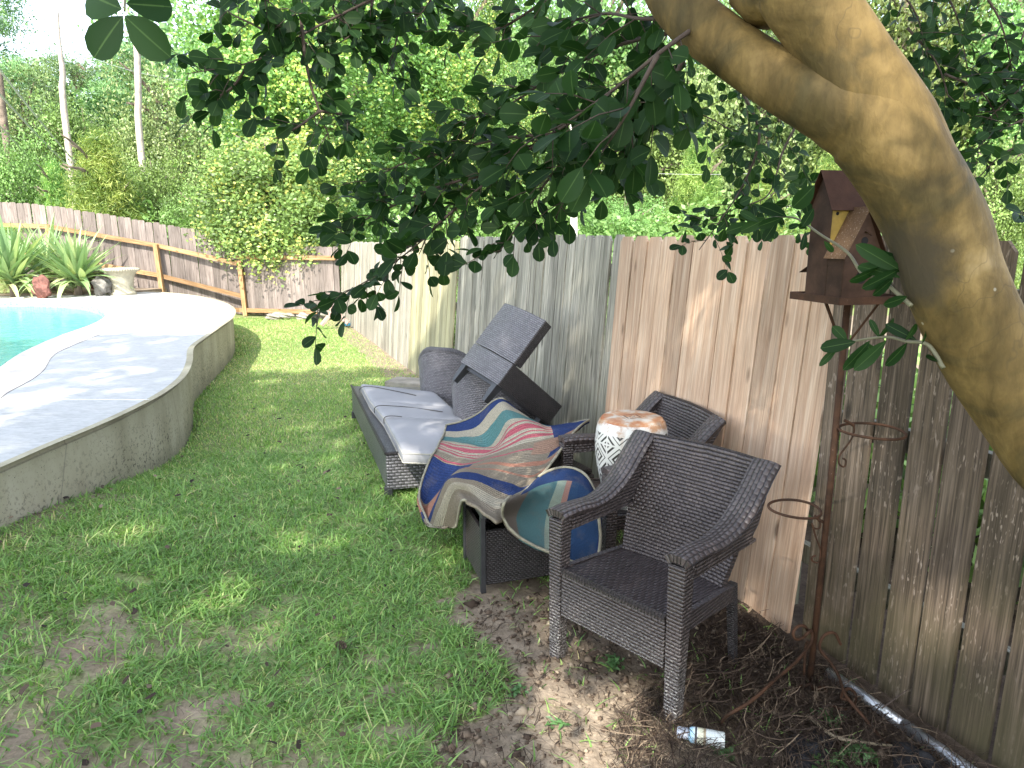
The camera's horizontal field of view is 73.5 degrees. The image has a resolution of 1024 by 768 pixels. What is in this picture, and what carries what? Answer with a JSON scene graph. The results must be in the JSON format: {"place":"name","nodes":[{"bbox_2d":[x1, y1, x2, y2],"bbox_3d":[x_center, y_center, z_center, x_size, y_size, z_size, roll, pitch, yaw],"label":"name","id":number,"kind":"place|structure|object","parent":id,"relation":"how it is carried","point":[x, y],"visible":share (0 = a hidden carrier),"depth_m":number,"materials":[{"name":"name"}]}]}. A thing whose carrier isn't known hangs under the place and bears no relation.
{"place":"outdoors","nodes":[
{"label":"outdoors","id":0,"kind":"place"},
{"bbox_2d":[0,93,73,170],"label":"power line","id":1,"kind":"object","parent":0,"point":[22,119],"visible":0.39,"depth_m":18.57,"materials":[{"name":"silver metal"}]},
{"bbox_2d":[0,69,77,165],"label":"power line","id":2,"kind":"object","parent":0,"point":[23,100],"visible":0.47,"depth_m":18.77,"materials":[{"name":"silver metal"}]},
{"bbox_2d":[0,307,102,366],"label":"water","id":3,"kind":"structure","parent":0,"point":[22,329],"depth_m":10.62,"materials":[{"name":"teal liquid"}]},
{"bbox_2d":[0,16,188,80],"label":"power line","id":4,"kind":"object","parent":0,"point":[85,55],"visible":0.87,"depth_m":26.81,"materials":[{"name":"silver metal"}]},
{"bbox_2d":[0,0,1000,240],"label":"sky","id":5,"kind":"structure","parent":0,"point":[70,11],"materials":[{"name":"white"}]},
{"bbox_2d":[0,241,1021,767],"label":"ground","id":6,"kind":"structure","parent":0,"point":[504,631],"depth_m":2.87,"materials":[{"name":"green plant"}]},
{"bbox_2d":[0,73,16,200],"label":"bare trunk","id":7,"kind":"object","parent":6,"relation":"on","point":[3,116],"visible":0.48,"depth_m":24.49,"materials":[{"name":"brown plant"}]},
{"bbox_2d":[0,222,25,250],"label":"yellow bush","id":8,"kind":"object","parent":6,"relation":"on","point":[8,226],"visible":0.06,"depth_m":15.65,"materials":[{"name":"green plant"}]},
{"bbox_2d":[0,85,34,200],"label":"leafy tree","id":9,"kind":"object","parent":6,"relation":"on","point":[13,147],"visible":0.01,"depth_m":28.82,"materials":[{"name":"green plant"}]},
{"bbox_2d":[0,0,53,61],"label":"tall pine","id":10,"kind":"object","parent":6,"relation":"on","point":[4,23],"visible":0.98,"depth_m":32.50,"materials":[{"name":"green plant"}]},
{"bbox_2d":[0,45,58,119],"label":"tall pine","id":11,"kind":"object","parent":6,"relation":"on","point":[10,62],"visible":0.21,"depth_m":42.12,"materials":[{"name":"green plant"}]},
{"bbox_2d":[0,107,72,229],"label":"leafy tree","id":12,"kind":"object","parent":6,"relation":"on","point":[11,181],"visible":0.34,"depth_m":18.67,"materials":[{"name":"green plant"}]},
{"bbox_2d":[0,126,37,165],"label":"power line","id":13,"kind":"object","parent":12,"relation":"attached to","point":[12,139],"visible":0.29,"depth_m":17.98,"materials":[{"name":"silver metal"}]},
{"bbox_2d":[0,32,78,194],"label":"leafy tree","id":14,"kind":"object","parent":6,"relation":"on","point":[17,106],"visible":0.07,"depth_m":32.88,"materials":[{"name":"green plant"}]},
{"bbox_2d":[34,151,74,223],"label":"young pine","id":15,"kind":"object","parent":6,"relation":"on","point":[51,188],"visible":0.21,"depth_m":18.35,"materials":[{"name":"green plant"}]},
{"bbox_2d":[43,2,78,202],"bbox_3d":[-19.091,-10.222,29.522,0.880,11.406,0.307,0,12,0],"label":"bare trunk","id":16,"kind":"object","parent":6,"relation":"on","point":[63,107],"visible":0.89,"depth_m":29.00,"materials":[{"name":"grey wood"}]},
{"bbox_2d":[5,36,120,118],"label":"tall pine","id":17,"kind":"object","parent":6,"relation":"on","point":[71,68],"visible":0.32,"depth_m":41.60,"materials":[{"name":"green plant"}]},
{"bbox_2d":[6,74,149,212],"bbox_3d":[-19.708,-9.228,32.188,6.238,9.748,6.000,-1,12,-4],"label":"leafy tree","id":18,"kind":"object","parent":6,"relation":"on","point":[75,124],"visible":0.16,"depth_m":30.55,"materials":[{"name":"green plant"}]},
{"bbox_2d":[0,288,166,295],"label":"planting bed","id":19,"kind":"object","parent":6,"relation":"on","point":[69,292],"visible":0.22,"depth_m":15.51,"materials":[{"name":"soil"}]},
{"bbox_2d":[0,216,83,299],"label":"yucca","id":20,"kind":"object","parent":19,"relation":"on","point":[15,260],"visible":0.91,"depth_m":14.23,"materials":[{"name":"green plant"}]},
{"bbox_2d":[5,214,102,291],"bbox_3d":[-10.585,-3.003,15.466,2.569,1.792,2.259,0,12,0],"label":"yucca","id":21,"kind":"object","parent":19,"relation":"on","point":[35,260],"visible":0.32,"depth_m":15.33,"materials":[{"name":"green plant"}]},
{"bbox_2d":[18,222,141,298],"bbox_3d":[-9.499,-2.600,14.885,2.620,1.798,2.307,0,12,0],"label":"yucca","id":22,"kind":"object","parent":19,"relation":"on","point":[75,269],"visible":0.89,"depth_m":14.50,"materials":[{"name":"green plant"}]},
{"bbox_2d":[89,271,106,288],"bbox_3d":[-9.408,-2.331,15.453,0.565,0.420,0.250,0,12,0],"label":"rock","id":23,"kind":"object","parent":19,"relation":"on","point":[91,286],"visible":0.13,"depth_m":15.39,"materials":[{"name":"beige stone"}]},
{"bbox_2d":[46,123,173,288],"bbox_3d":[-10.736,-4.282,18.254,3.625,5.155,3.600,-3,12,-13],"label":"young pine","id":24,"kind":"object","parent":6,"relation":"on","point":[103,183],"visible":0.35,"depth_m":17.75,"materials":[{"name":"green plant"}]},
{"bbox_2d":[0,292,235,526],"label":"retaining wall","id":25,"kind":"structure","parent":6,"relation":"on","point":[156,429],"depth_m":4.72,"materials":[{"name":"concrete"}]},
{"bbox_2d":[0,292,231,462],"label":"pool deck","id":26,"kind":"structure","parent":25,"relation":"on","point":[143,355],"depth_m":6.30,"materials":[{"name":"white concrete"}]},
{"bbox_2d":[31,274,51,297],"bbox_3d":[-9.678,-1.967,14.108,0.447,0.578,0.358,0,12,0],"label":"rock","id":27,"kind":"object","parent":26,"relation":"on","point":[41,285],"visible":0.91,"depth_m":14.00,"materials":[{"name":"stone"}]},
{"bbox_2d":[0,297,139,397],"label":"pool coping","id":28,"kind":"object","parent":26,"relation":"on","point":[24,367],"visible":0.99,"depth_m":8.08,"materials":[{"name":"white concrete"}]},
{"bbox_2d":[0,398,148,399],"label":"deck joint","id":29,"kind":"object","parent":26,"relation":"on","point":[64,399],"visible":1,"depth_m":5.14,"materials":[{"name":"grey concrete"}]},
{"bbox_2d":[91,274,111,295],"bbox_3d":[-8.865,-2.115,14.781,0.396,0.502,0.286,0,12,0],"label":"rock","id":30,"kind":"object","parent":26,"relation":"on","point":[102,285],"visible":0.96,"depth_m":14.71,"materials":[{"name":"grey stone"}]},
{"bbox_2d":[101,267,139,295],"bbox_3d":[-8.575,-2.261,15.056,0.752,0.592,0.756,0,12,0],"label":"garden urn","id":31,"kind":"object","parent":26,"relation":"on","point":[124,284],"visible":0.96,"depth_m":14.87,"materials":[{"name":"concrete"}]},
{"bbox_2d":[74,30,190,129],"bbox_3d":[-22.046,-13.915,41.930,7.580,14.505,7.588,-10,16,-41],"label":"tall pine","id":32,"kind":"object","parent":6,"relation":"on","point":[103,83],"visible":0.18,"depth_m":39.61,"materials":[{"name":"green plant"}]},
{"bbox_2d":[124,31,145,174],"bbox_3d":[-15.300,-9.595,28.639,1.536,10.540,0.291,0,12,0],"label":"bare trunk","id":33,"kind":"object","parent":6,"relation":"on","point":[138,103],"visible":0.4,"depth_m":28.18,"materials":[{"name":"grey wood"}]},
{"bbox_2d":[115,137,204,269],"bbox_3d":[-10.493,-4.726,20.364,3.387,5.332,3.669,-8,14,-34],"label":"leafy tree","id":34,"kind":"object","parent":6,"relation":"on","point":[166,181],"visible":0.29,"depth_m":19.60,"materials":[{"name":"green plant"}]},
{"bbox_2d":[76,6,244,219],"bbox_3d":[-16.349,-10.674,32.104,7.326,11.963,7.407,-8,14,-33],"label":"leafy tree","id":35,"kind":"object","parent":6,"relation":"on","point":[157,128],"visible":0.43,"depth_m":30.96,"materials":[{"name":"green plant"}]},
{"bbox_2d":[0,202,339,318],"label":"back fence","id":36,"kind":"object","parent":6,"relation":"on","point":[245,295],"visible":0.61,"depth_m":16.42,"materials":[{"name":"brown wood"}]},
{"bbox_2d":[152,170,212,282],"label":"leafy tree","id":37,"kind":"object","parent":6,"relation":"on","point":[176,214],"visible":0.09,"depth_m":18.32,"materials":[{"name":"green plant"}]},
{"bbox_2d":[265,312,282,319],"bbox_3d":[-5.410,-1.545,15.615,0.412,0.200,0.249,0,12,0],"label":"edging stone","id":38,"kind":"object","parent":6,"relation":"on","point":[273,316],"visible":0.97,"depth_m":15.55,"materials":[{"name":"beige stone"}]},
{"bbox_2d":[179,115,371,286],"bbox_3d":[-5.677,-4.164,16.237,4.705,4.279,3.130,0,12,0],"label":"tallow tree","id":39,"kind":"object","parent":6,"relation":"on","point":[237,219],"visible":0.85,"depth_m":15.53,"materials":[{"name":"green plant"}]},
{"bbox_2d":[278,313,294,317],"bbox_3d":[-5.129,-1.560,15.603,0.354,0.134,0.193,0,12,0],"label":"edging stone","id":40,"kind":"object","parent":6,"relation":"on","point":[286,315],"visible":1,"depth_m":15.55,"materials":[{"name":"beige stone"}]},
{"bbox_2d":[296,312,308,319],"bbox_3d":[-4.751,-1.536,15.613,0.334,0.206,0.173,0,12,0],"label":"edging stone","id":41,"kind":"object","parent":6,"relation":"on","point":[301,315],"visible":0.77,"depth_m":15.55,"materials":[{"name":"beige stone"}]},
{"bbox_2d":[145,0,496,291],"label":"tallow tree","id":42,"kind":"object","parent":6,"relation":"on","point":[291,97],"visible":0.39,"depth_m":18.38,"materials":[{"name":"green plant"}]},
{"bbox_2d":[320,293,349,326],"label":"crossed boards","id":43,"kind":"object","parent":6,"relation":"on","point":[326,319],"visible":0.45,"depth_m":13.70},
{"bbox_2d":[350,384,452,496],"bbox_3d":[-0.840,0.380,5.928,0.859,0.335,2.461,-4,12,-18],"label":"lounge bed","id":44,"kind":"object","parent":6,"relation":"on","point":[395,472],"visible":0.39,"depth_m":4.95,"materials":[{"name":"wicker"}]},
{"bbox_2d":[359,384,461,464],"bbox_3d":[-0.768,0.256,5.515,0.648,0.139,2.498,-5,13,-21],"label":"lounge cushion","id":45,"kind":"object","parent":44,"relation":"on","point":[413,422],"visible":0.85,"depth_m":5.31,"materials":[{"name":"grey fabric"}]},
{"bbox_2d":[385,376,419,386],"bbox_3d":[-1.220,-0.013,8.479,0.620,0.070,0.340,4,12,17],"label":"stepping stone","id":46,"kind":"object","parent":6,"relation":"on","point":[397,381],"visible":0.47,"depth_m":8.39,"materials":[{"name":"grey stone"}]},
{"bbox_2d":[418,346,465,403],"bbox_3d":[-0.504,0.021,6.432,0.771,0.831,0.679,5,13,24],"label":"tub chair","id":47,"kind":"object","parent":6,"relation":"on","point":[439,367],"visible":0.41,"depth_m":6.11,"materials":[{"name":"grey wicker"}]},
{"bbox_2d":[364,0,544,286],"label":"tallow tree","id":48,"kind":"object","parent":6,"relation":"on","point":[490,15],"visible":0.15,"depth_m":21.17,"materials":[{"name":"green plant"}]},
{"bbox_2d":[0,317,972,767],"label":"grass","id":49,"kind":"structure","parent":6,"relation":"on","point":[144,489],"depth_m":3.37,"materials":[{"name":"green plant"}]},
{"bbox_2d":[335,640,346,649],"bbox_3d":[-0.743,1.134,2.976,0.061,0.042,0.042,0,-1,32],"label":"pine cone","id":50,"kind":"object","parent":49,"relation":"on","point":[341,644],"visible":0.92,"depth_m":2.97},
{"bbox_2d":[451,372,545,424],"bbox_3d":[-0.104,0.231,5.434,0.771,0.831,0.679,5,13,22],"label":"tub chair","id":51,"kind":"object","parent":6,"relation":"on","point":[469,390],"visible":0.22,"depth_m":5.14,"materials":[{"name":"grey wicker"}]},
{"bbox_2d":[452,303,561,424],"bbox_3d":[0.053,-0.099,5.031,0.618,0.692,0.540,40,-5,-37],"label":"armless chair","id":52,"kind":"object","parent":51,"relation":"on","point":[509,339],"visible":0.88,"depth_m":4.80,"materials":[{"name":"wicker"}]},
{"bbox_2d":[0,399,998,767],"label":"pine straw","id":53,"kind":"object","parent":6,"relation":"on","point":[712,697],"visible":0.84,"depth_m":2.54,"materials":[{"name":"brown plant"}]},
{"bbox_2d":[462,502,548,593],"bbox_3d":[-0.013,0.789,3.667,0.440,0.452,0.520,-4,12,-17],"label":"storage table","id":54,"kind":"object","parent":6,"relation":"on","point":[493,553],"visible":0.42,"depth_m":3.50,"materials":[{"name":"black wicker"}]},
{"bbox_2d":[417,397,601,560],"bbox_3d":[-0.043,0.506,4.019,1.058,0.607,1.794,0,12,0],"label":"rug","id":55,"kind":"object","parent":54,"relation":"on","point":[493,460],"visible":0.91,"depth_m":3.70,"materials":[{"name":"multicoloured fabric"}]},
{"bbox_2d":[3,0,1023,240],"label":"woodland","id":56,"kind":"object","parent":6,"relation":"on","point":[162,26],"visible":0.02,"depth_m":38.55,"materials":[{"name":"green plant"}]},
{"bbox_2d":[6,182,1023,290],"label":"undergrowth","id":57,"kind":"object","parent":6,"relation":"on","point":[662,228],"visible":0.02,"depth_m":18.74,"materials":[{"name":"green plant"}]},
{"bbox_2d":[500,682,531,696],"bbox_3d":[0.010,1.203,2.696,0.123,0.015,0.102,6,13,25],"label":"weed","id":58,"kind":"object","parent":6,"relation":"on","point":[517,690],"visible":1,"depth_m":2.70,"materials":[{"name":"green plant"}]},
{"bbox_2d":[451,3,609,234],"bbox_3d":[0.819,-8.765,25.930,6.448,11.081,7.101,4,13,20],"label":"leafy tree","id":59,"kind":"object","parent":6,"relation":"on","point":[540,159],"visible":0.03,"depth_m":24.59,"materials":[{"name":"green plant"}]},
{"bbox_2d":[473,186,587,236],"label":"leafy tree","id":60,"kind":"object","parent":6,"relation":"on","point":[538,219],"visible":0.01,"depth_m":18.98,"materials":[{"name":"green plant"}]},
{"bbox_2d":[84,0,1023,489],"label":"crape myrtle","id":61,"kind":"object","parent":6,"relation":"on","point":[846,84],"visible":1,"depth_m":1.19,"materials":[{"name":"green plant"}]},
{"bbox_2d":[545,716,570,730],"bbox_3d":[0.168,1.244,2.506,0.102,0.014,0.076,0,12,0],"label":"weed","id":62,"kind":"object","parent":6,"relation":"on","point":[558,721],"visible":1,"depth_m":2.51,"materials":[{"name":"green plant"}]},
{"bbox_2d":[549,455,593,477],"bbox_3d":[0.140,0.689,4.211,0.500,0.435,0.550,-6,13,-27],"label":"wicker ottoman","id":63,"kind":"object","parent":6,"relation":"on","point":[584,468],"visible":0.12,"depth_m":4.09,"materials":[{"name":"black wicker"}]},
{"bbox_2d":[570,125,577,236],"bbox_3d":[1.106,-2.880,12.679,0.294,3.940,0.144,0,12,0],"label":"utility pole","id":64,"kind":"object","parent":6,"relation":"on","point":[574,222],"depth_m":12.61,"materials":[{"name":"white"}]},
{"bbox_2d":[510,0,701,221],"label":"leafy tree","id":65,"kind":"object","parent":6,"relation":"on","point":[619,54],"visible":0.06,"depth_m":33.64,"materials":[{"name":"green plant"}]},
{"bbox_2d":[599,653,624,670],"bbox_3d":[0.421,1.164,2.875,0.123,0.019,0.132,0,12,0],"label":"weed","id":66,"kind":"object","parent":6,"relation":"on","point":[613,662],"visible":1,"depth_m":2.88,"materials":[{"name":"green plant"}]},
{"bbox_2d":[578,191,675,260],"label":"leafy tree","id":67,"kind":"object","parent":6,"relation":"on","point":[622,211],"visible":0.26,"depth_m":20.12,"materials":[{"name":"green plant"}]},
{"bbox_2d":[558,391,725,550],"bbox_3d":[0.671,0.554,3.718,0.660,0.892,0.715,-4,12,-17],"label":"wicker armchair","id":68,"kind":"object","parent":6,"relation":"on","point":[683,418],"visible":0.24,"depth_m":3.71,"materials":[{"name":"grey wicker"}]},
{"bbox_2d":[595,410,667,509],"bbox_3d":[0.615,0.393,3.556,0.373,0.464,0.373,-4,12,-17],"label":"garden stool","id":69,"kind":"object","parent":68,"relation":"on","point":[615,429],"visible":0.45,"depth_m":3.43,"materials":[{"name":"white ceramic"}]},
{"bbox_2d":[581,52,737,236],"bbox_3d":[5.826,-9.022,28.763,7.439,10.915,7.733,7,14,29],"label":"leafy tree","id":70,"kind":"object","parent":6,"relation":"on","point":[669,165],"visible":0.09,"depth_m":27.46,"materials":[{"name":"green plant"}]},
{"bbox_2d":[545,429,780,725],"bbox_3d":[0.609,0.735,2.854,0.660,0.892,0.715,-11,16,-43],"label":"wicker armchair","id":71,"kind":"object","parent":6,"relation":"on","point":[656,586],"visible":1,"depth_m":2.81,"materials":[{"name":"grey wicker"}]},
{"bbox_2d":[341,234,1023,767],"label":"side fence","id":72,"kind":"object","parent":6,"relation":"on","point":[743,354],"visible":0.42,"depth_m":3.04,"materials":[{"name":"brown wood"}]},
{"bbox_2d":[635,700,736,766],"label":"stick","id":73,"kind":"object","parent":6,"relation":"on","point":[686,744],"visible":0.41,"depth_m":2.41,"materials":[{"name":"wood"}]},
{"bbox_2d":[430,595,949,767],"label":"soil crumbs","id":74,"kind":"object","parent":6,"relation":"on","point":[471,604],"visible":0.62,"depth_m":2.68,"materials":[{"name":"brown soil"}]},
{"bbox_2d":[664,127,731,240],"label":"young pine","id":75,"kind":"object","parent":6,"relation":"on","point":[695,189],"visible":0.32,"depth_m":23.74,"materials":[{"name":"green plant"}]},
{"bbox_2d":[677,726,724,748],"bbox_3d":[0.669,1.250,2.431,0.164,0.054,0.063,3,12,16],"label":"plastic bottle","id":76,"kind":"object","parent":6,"relation":"on","point":[705,733],"visible":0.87,"depth_m":2.41,"materials":[{"name":"white plastic"}]},
{"bbox_2d":[710,741,745,765],"bbox_3d":[0.738,1.273,2.356,0.089,0.019,0.122,-2,12,-11],"label":"weed","id":77,"kind":"object","parent":6,"relation":"on","point":[725,750],"visible":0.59,"depth_m":2.37,"materials":[{"name":"green plant"}]},
{"bbox_2d":[453,283,1023,603],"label":"boards","id":78,"kind":"object","parent":6,"relation":"on","point":[985,484],"visible":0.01,"depth_m":4.23,"materials":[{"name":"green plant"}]},
{"bbox_2d":[733,159,794,241],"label":"young pine","id":79,"kind":"object","parent":6,"relation":"on","point":[766,190],"visible":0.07,"depth_m":20.01,"materials":[{"name":"green plant"}]},
{"bbox_2d":[656,0,882,234],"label":"leafy tree","id":80,"kind":"object","parent":6,"relation":"on","point":[738,106],"visible":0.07,"depth_m":30.79,"materials":[{"name":"green plant"}]},
{"bbox_2d":[738,657,802,662],"bbox_3d":[1.086,1.167,2.906,0.304,0.015,0.031,1,12,5],"label":"stick","id":81,"kind":"object","parent":6,"relation":"on","point":[768,658],"visible":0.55,"depth_m":2.90,"materials":[{"name":"brown wood"}]},
{"bbox_2d":[773,753,786,765],"bbox_3d":[0.912,1.275,2.326,0.057,0.039,0.039,1,22,-23],"label":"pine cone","id":82,"kind":"object","parent":6,"relation":"on","point":[775,761],"visible":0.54,"depth_m":2.32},
{"bbox_2d":[784,730,832,767],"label":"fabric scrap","id":83,"kind":"object","parent":6,"relation":"on","point":[809,764],"visible":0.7,"depth_m":2.37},
{"bbox_2d":[717,170,907,743],"bbox_3d":[1.082,0.278,2.456,0.678,2.021,0.534,0,12,0],"label":"birdhouse stand","id":84,"kind":"object","parent":6,"relation":"on","point":[843,217],"visible":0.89,"depth_m":2.38,"materials":[{"name":"metal"}]},
{"bbox_2d":[785,725,850,766],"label":"stick","id":85,"kind":"object","parent":6,"relation":"on","point":[814,741],"visible":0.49,"depth_m":2.42,"materials":[{"name":"brown wood"}]},
{"bbox_2d":[793,153,853,305],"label":"young pine","id":86,"kind":"object","parent":6,"relation":"on","point":[830,164],"visible":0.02,"depth_m":18.14,"materials":[{"name":"green plant"}]},
{"bbox_2d":[810,708,842,731],"bbox_3d":[1.165,1.233,2.543,0.139,0.019,0.129,-11,16,-44],"label":"weed","id":87,"kind":"object","parent":6,"relation":"on","point":[839,722],"visible":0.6,"depth_m":2.54,"materials":[{"name":"green plant"}]},
{"bbox_2d":[812,750,846,767],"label":"weed","id":88,"kind":"object","parent":6,"relation":"on","point":[842,754],"visible":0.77,"depth_m":2.32,"materials":[{"name":"green plant"}]},
{"bbox_2d":[806,715,892,746],"bbox_3d":[1.206,1.258,2.448,0.303,0.018,0.088,8,14,32],"label":"stick","id":89,"kind":"object","parent":6,"relation":"on","point":[847,739],"visible":0.62,"depth_m":2.42,"materials":[{"name":"wood"}]},
{"bbox_2d":[839,737,879,767],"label":"weed","id":90,"kind":"object","parent":6,"relation":"on","point":[867,749],"visible":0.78,"depth_m":2.35,"materials":[{"name":"green plant"}]},
{"bbox_2d":[773,0,1023,186],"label":"leafy tree","id":91,"kind":"object","parent":6,"relation":"on","point":[902,35],"visible":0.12,"depth_m":24.42,"materials":[{"name":"green plant"}]},
{"bbox_2d":[824,667,976,767],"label":"metal pipe","id":92,"kind":"object","parent":6,"relation":"on","point":[895,716],"visible":0.69,"depth_m":2.48,"materials":[{"name":"grey metal"}]},
{"bbox_2d":[881,690,906,708],"bbox_3d":[1.415,1.166,2.533,0.105,0.063,0.008,-3,12,-12],"label":"stick","id":93,"kind":"object","parent":92,"relation":"on","point":[893,700],"visible":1,"depth_m":2.53,"materials":[{"name":"brown wood"}]},
{"bbox_2d":[891,739,942,767],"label":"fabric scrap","id":94,"kind":"object","parent":6,"relation":"on","point":[923,753],"visible":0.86,"depth_m":2.31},
{"bbox_2d":[934,0,1023,288],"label":"leafy tree","id":95,"kind":"object","parent":6,"relation":"on","point":[1018,6],"visible":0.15,"depth_m":23.06,"materials":[{"name":"green plant"}]},
{"bbox_2d":[957,123,1023,288],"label":"leafy tree","id":96,"kind":"object","parent":6,"relation":"on","point":[1009,227],"visible":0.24,"depth_m":14.03,"materials":[{"name":"green plant"}]},
{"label":"pool basin","id":97,"kind":"structure","parent":0,"visible":0},
{"bbox_2d":[0,301,104,348],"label":"waterline tile","id":98,"kind":"object","parent":97,"relation":"attached to","point":[51,304],"visible":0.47,"depth_m":13.31,"materials":[{"name":"white tile"}]}
]}

